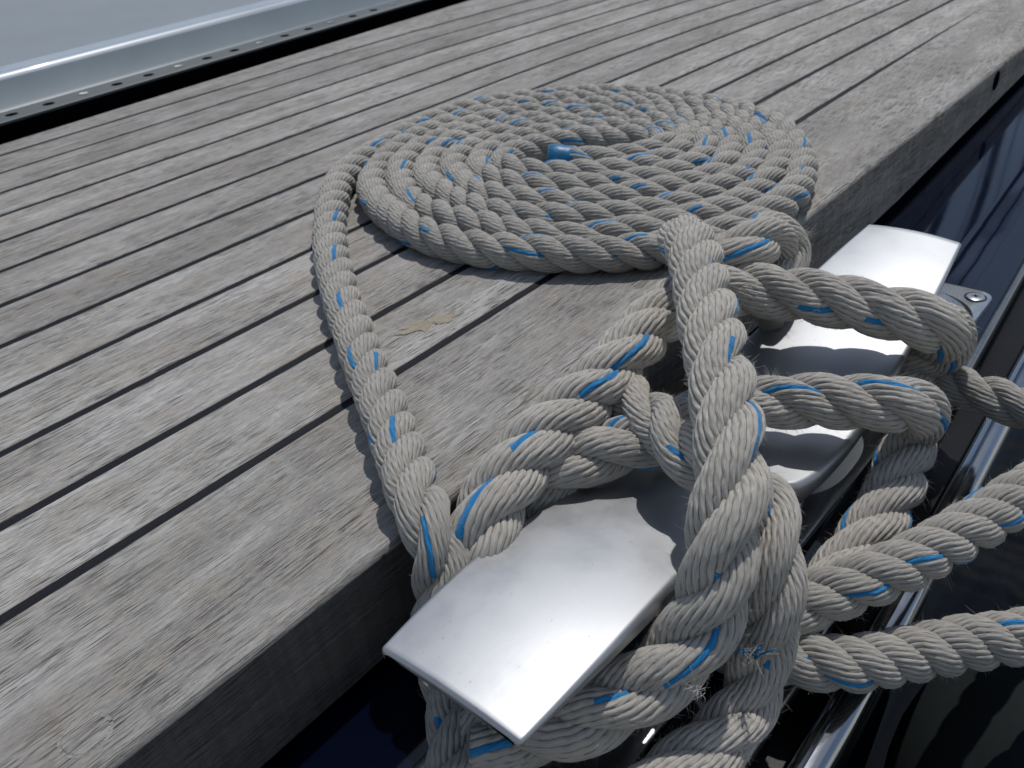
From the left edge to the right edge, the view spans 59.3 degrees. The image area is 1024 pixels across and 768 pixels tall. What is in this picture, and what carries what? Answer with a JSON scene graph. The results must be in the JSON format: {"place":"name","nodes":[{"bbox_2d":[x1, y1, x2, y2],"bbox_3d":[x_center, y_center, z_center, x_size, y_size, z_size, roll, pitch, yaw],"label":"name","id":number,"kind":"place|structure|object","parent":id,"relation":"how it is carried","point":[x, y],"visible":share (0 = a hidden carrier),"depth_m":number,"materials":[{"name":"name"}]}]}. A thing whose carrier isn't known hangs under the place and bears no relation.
{"place":"outdoors","nodes":[
{"label":"outdoors","id":0,"kind":"place"},
{"bbox_2d":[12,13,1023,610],"bbox_3d":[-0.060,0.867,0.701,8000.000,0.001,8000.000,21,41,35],"label":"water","id":1,"kind":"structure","parent":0,"point":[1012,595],"depth_m":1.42,"materials":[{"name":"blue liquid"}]},
{"bbox_2d":[260,74,1023,767],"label":"hull","id":2,"kind":"object","parent":1,"relation":"on","point":[966,190],"visible":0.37,"depth_m":0.41,"materials":[{"name":"blue paint"}]},
{"bbox_2d":[0,0,1023,767],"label":"teak deck","id":3,"kind":"structure","parent":2,"relation":"on","point":[206,560],"depth_m":0.42,"materials":[{"name":"grey wood"}]},
{"bbox_2d":[0,0,468,144],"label":"coachroof","id":4,"kind":"object","parent":3,"relation":"on","point":[49,49],"visible":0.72,"depth_m":0.92,"materials":[{"name":"white plastic"}]},
{"bbox_2d":[0,0,426,125],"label":"perforated track","id":5,"kind":"structure","parent":4,"relation":"attached to","point":[48,105],"depth_m":0.89,"materials":[{"name":"silver metal"}]},
{"bbox_2d":[395,310,462,334],"bbox_3d":[-0.039,-0.029,0.419,0.036,0.001,0.012,-27,39,-30],"label":"dried scrap","id":6,"kind":"object","parent":3,"relation":"on","point":[425,325],"visible":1,"depth_m":0.42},
{"bbox_2d":[307,83,818,767],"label":"coiled rope","id":7,"kind":"object","parent":3,"relation":"on","point":[587,179],"visible":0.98,"depth_m":0.50,"materials":[{"name":"beige fabric"}]},
{"bbox_2d":[382,225,991,767],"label":"cleat","id":8,"kind":"object","parent":2,"relation":"attached to","point":[538,623],"visible":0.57,"depth_m":0.28,"materials":[{"name":"metal"}]},
{"bbox_2d":[459,207,816,767],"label":"hitch rope","id":9,"kind":"object","parent":8,"relation":"on","point":[699,625],"visible":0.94,"depth_m":0.26,"materials":[{"name":"beige fabric"}]},
{"bbox_2d":[611,371,812,767],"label":"hitch rope","id":10,"kind":"object","parent":8,"relation":"attached to","point":[733,724],"visible":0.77,"depth_m":0.27,"materials":[{"name":"beige fabric"}]},
{"bbox_2d":[450,260,980,561],"bbox_3d":[0.077,0.010,0.355,0.261,0.082,0.103,-26,38,-29],"label":"hitch rope","id":11,"kind":"object","parent":8,"relation":"attached to","point":[505,483],"visible":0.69,"depth_m":0.34,"materials":[{"name":"beige fabric"}]},
{"bbox_2d":[525,368,951,569],"bbox_3d":[0.084,0.040,0.325,0.183,0.068,0.088,-7,33,-2],"label":"hitch rope","id":12,"kind":"object","parent":8,"relation":"attached to","point":[909,417],"visible":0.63,"depth_m":0.33,"materials":[{"name":"beige fabric"}]},
{"bbox_2d":[934,366,1023,428],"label":"mooring line","id":13,"kind":"object","parent":8,"relation":"attached to","point":[1000,400],"visible":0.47,"depth_m":0.38,"materials":[{"name":"fabric"}]},
{"bbox_2d":[716,603,1023,695],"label":"mooring line","id":14,"kind":"object","parent":2,"relation":"on","point":[923,651],"visible":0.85,"depth_m":0.29,"materials":[{"name":"fabric"}]},
{"bbox_2d":[800,461,1023,634],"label":"mooring line","id":15,"kind":"object","parent":2,"relation":"on","point":[919,556],"visible":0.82,"depth_m":0.30,"materials":[{"name":"fabric"}]},
{"bbox_2d":[884,663,1023,767],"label":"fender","id":16,"kind":"object","parent":2,"relation":"hanging from","point":[970,718],"visible":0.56,"depth_m":0.34,"materials":[{"name":"black rubber"}]}
]}

